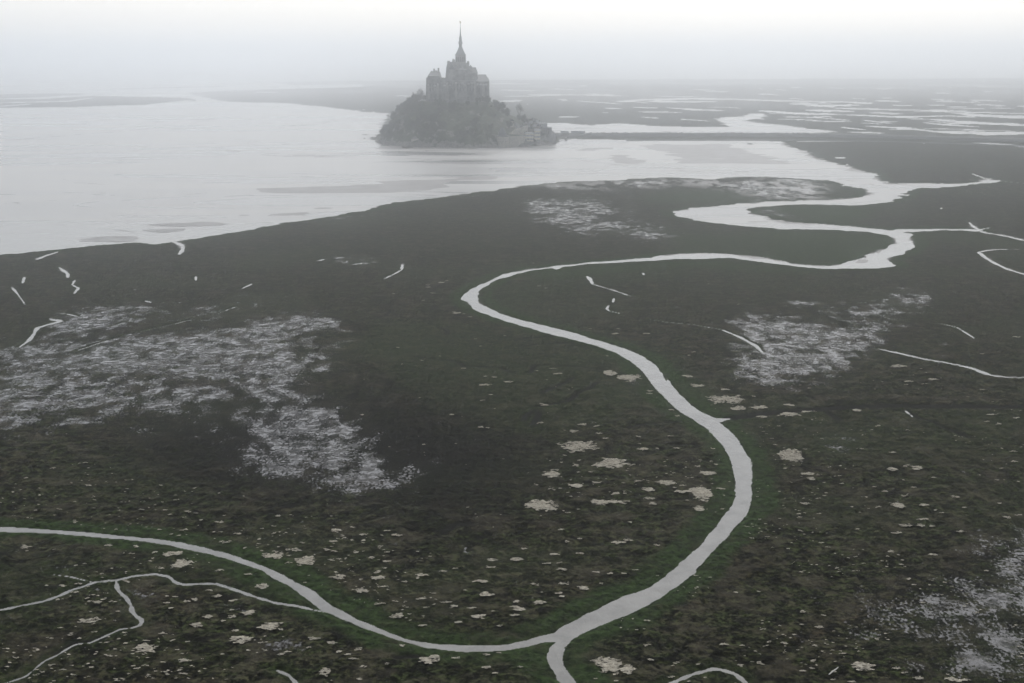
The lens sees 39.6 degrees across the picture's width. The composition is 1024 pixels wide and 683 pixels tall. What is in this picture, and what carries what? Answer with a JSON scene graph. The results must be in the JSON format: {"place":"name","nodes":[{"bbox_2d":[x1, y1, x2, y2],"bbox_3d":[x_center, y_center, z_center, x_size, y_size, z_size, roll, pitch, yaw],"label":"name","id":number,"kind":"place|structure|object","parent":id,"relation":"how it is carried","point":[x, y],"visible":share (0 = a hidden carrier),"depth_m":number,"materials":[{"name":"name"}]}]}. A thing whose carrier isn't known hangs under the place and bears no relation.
{"place":"outdoors","nodes":[
{"label":"outdoors","id":0,"kind":"place"},
{"bbox_2d":[375,100,562,147],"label":"rocky hill","id":1,"kind":"structure","parent":0,"point":[460,117],"depth_m":1843.02,"materials":[{"name":"grey stone"}]},
{"bbox_2d":[382,124,389,131],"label":"tree","id":2,"kind":"object","parent":1,"relation":"on","point":[386,127],"visible":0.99,"depth_m":1886.24,"materials":[{"name":"green plant"}]},
{"bbox_2d":[426,22,489,102],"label":"abbey","id":3,"kind":"structure","parent":1,"relation":"on","point":[462,81],"depth_m":1911.24,"materials":[{"name":"stone"}]},
{"bbox_2d":[497,126,508,146],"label":"round tower","id":4,"kind":"structure","parent":1,"relation":"on","point":[502,138],"depth_m":1808.93,"materials":[{"name":"stone"}]},
{"bbox_2d":[500,102,505,109],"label":"tree","id":5,"kind":"object","parent":1,"relation":"on","point":[503,104],"visible":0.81,"depth_m":1919.23,"materials":[{"name":"green plant"}]},
{"bbox_2d":[506,121,512,127],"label":"tree","id":6,"kind":"object","parent":1,"relation":"on","point":[509,123],"visible":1,"depth_m":1851.70,"materials":[{"name":"green plant"}]},
{"bbox_2d":[509,136,524,146],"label":"rampart wall","id":7,"kind":"structure","parent":1,"relation":"on","point":[515,141],"depth_m":1817.05,"materials":[{"name":"grey stone"}]},
{"bbox_2d":[510,125,527,134],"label":"boundary wall","id":8,"kind":"structure","parent":1,"relation":"on","point":[520,131],"depth_m":1844.28,"materials":[{"name":"grey stone"}]},
{"bbox_2d":[516,103,525,114],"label":"tree","id":9,"kind":"object","parent":1,"relation":"on","point":[519,108],"visible":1,"depth_m":1922.57,"materials":[{"name":"grey plant"}]},
{"bbox_2d":[525,131,533,141],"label":"barracks","id":10,"kind":"structure","parent":1,"relation":"on","point":[529,136],"depth_m":1834.34,"materials":[{"name":"stone"}]},
{"bbox_2d":[525,141,539,144],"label":"rampart wall","id":11,"kind":"structure","parent":1,"relation":"on","point":[530,142],"depth_m":1830.00,"materials":[{"name":"stone"}]},
{"bbox_2d":[534,127,540,140],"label":"barracks","id":12,"kind":"structure","parent":1,"relation":"on","point":[536,134],"depth_m":1845.73,"materials":[{"name":"stone"}]},
{"bbox_2d":[542,123,546,134],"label":"house","id":13,"kind":"structure","parent":1,"relation":"on","point":[544,126],"depth_m":1882.52,"materials":[{"name":"stone"}]},
{"bbox_2d":[540,131,555,143],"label":"rampart wall","id":14,"kind":"structure","parent":1,"relation":"on","point":[551,137],"depth_m":1867.98,"materials":[{"name":"stone"}]},
{"bbox_2d":[0,78,1023,682],"bbox_3d":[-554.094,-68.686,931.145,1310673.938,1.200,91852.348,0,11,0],"label":"ground","id":15,"kind":"structure","parent":0,"point":[274,382],"depth_m":467.92,"materials":[{"name":"grey sand"}]},
{"bbox_2d":[134,644,157,651],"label":"straw mat","id":16,"kind":"object","parent":15,"relation":"on","point":[147,647],"visible":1,"depth_m":287.05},
{"bbox_2d":[172,559,194,567],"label":"straw mat","id":17,"kind":"object","parent":15,"relation":"on","point":[179,563],"visible":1,"depth_m":334.96,"materials":[{"name":"beige plant"}]},
{"bbox_2d":[257,622,277,629],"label":"straw mat","id":18,"kind":"object","parent":15,"relation":"on","point":[269,626],"visible":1,"depth_m":297.82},
{"bbox_2d":[262,550,283,558],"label":"straw mat","id":19,"kind":"object","parent":15,"relation":"on","point":[273,555],"visible":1,"depth_m":339.52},
{"bbox_2d":[294,556,314,564],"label":"straw mat","id":20,"kind":"object","parent":15,"relation":"on","point":[303,560],"visible":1,"depth_m":336.35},
{"bbox_2d":[319,667,329,675],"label":"straw mat","id":21,"kind":"object","parent":15,"relation":"on","point":[325,670],"visible":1,"depth_m":276.17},
{"bbox_2d":[418,655,439,663],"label":"straw mat","id":22,"kind":"object","parent":15,"relation":"on","point":[429,660],"visible":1,"depth_m":281.47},
{"bbox_2d":[0,280,1023,682],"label":"straw debris","id":23,"kind":"object","parent":15,"relation":"on","point":[262,586],"visible":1,"depth_m":332.86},
{"bbox_2d":[524,499,557,511],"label":"straw mat","id":24,"kind":"object","parent":15,"relation":"on","point":[541,504],"visible":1,"depth_m":377.31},
{"bbox_2d":[542,471,559,477],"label":"straw mat","id":25,"kind":"object","parent":15,"relation":"on","point":[554,473],"visible":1,"depth_m":404.78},
{"bbox_2d":[556,441,597,452],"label":"straw mat","id":26,"kind":"object","parent":15,"relation":"on","point":[579,445],"visible":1,"depth_m":434.25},
{"bbox_2d":[590,656,621,674],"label":"straw mat","id":27,"kind":"object","parent":15,"relation":"on","point":[612,665],"visible":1,"depth_m":279.49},
{"bbox_2d":[604,370,616,375],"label":"straw mat","id":28,"kind":"object","parent":15,"relation":"on","point":[608,372],"visible":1,"depth_m":533.70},
{"bbox_2d":[591,458,634,467],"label":"straw mat","id":29,"kind":"object","parent":15,"relation":"on","point":[609,462],"visible":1,"depth_m":415.83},
{"bbox_2d":[620,664,636,672],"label":"straw mat","id":30,"kind":"object","parent":15,"relation":"on","point":[627,667],"visible":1,"depth_m":277.28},
{"bbox_2d":[617,374,641,381],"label":"straw mat","id":31,"kind":"object","parent":15,"relation":"on","point":[628,377],"visible":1,"depth_m":525.91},
{"bbox_2d":[694,506,704,510],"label":"straw mat","id":32,"kind":"object","parent":15,"relation":"on","point":[699,508],"visible":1,"depth_m":374.72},
{"bbox_2d":[691,487,712,500],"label":"straw mat","id":33,"kind":"object","parent":15,"relation":"on","point":[705,494],"visible":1,"depth_m":387.02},
{"bbox_2d":[705,395,744,403],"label":"straw mat","id":34,"kind":"object","parent":15,"relation":"on","point":[727,399],"visible":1,"depth_m":492.74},
{"bbox_2d":[555,133,1023,141],"bbox_3d":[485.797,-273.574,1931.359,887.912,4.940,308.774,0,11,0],"label":"causeway","id":35,"kind":"structure","parent":15,"relation":"on","point":[808,135],"depth_m":2032.20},
{"bbox_2d":[777,449,803,461],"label":"straw mat","id":36,"kind":"object","parent":15,"relation":"on","point":[789,454],"visible":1,"depth_m":424.31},
{"bbox_2d":[850,661,875,670],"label":"straw mat","id":37,"kind":"object","parent":15,"relation":"on","point":[861,666],"visible":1,"depth_m":278.73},
{"bbox_2d":[889,502,905,507],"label":"straw mat","id":38,"kind":"object","parent":15,"relation":"on","point":[900,505],"visible":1,"depth_m":376.90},
{"bbox_2d":[0,56,1023,682],"bbox_3d":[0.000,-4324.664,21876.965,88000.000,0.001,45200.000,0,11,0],"label":"water","id":39,"kind":"structure","parent":0,"point":[136,170],"depth_m":1620.43,"materials":[{"name":"grey liquid"}]},
{"bbox_2d":[0,0,1023,55],"label":"sky","id":40,"kind":"structure","parent":0,"point":[27,27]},
{"bbox_2d":[627,139,1023,146],"bbox_3d":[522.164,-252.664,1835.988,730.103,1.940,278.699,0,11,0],"label":"embankment","id":41,"kind":"structure","parent":0,"point":[817,140],"depth_m":1937.16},
{"bbox_2d":[781,133,1023,138],"bbox_3d":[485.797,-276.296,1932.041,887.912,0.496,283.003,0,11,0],"label":"road","id":42,"kind":"structure","parent":0,"point":[881,134],"depth_m":2014.61,"materials":[{"name":"grey asphalt"}]}
]}

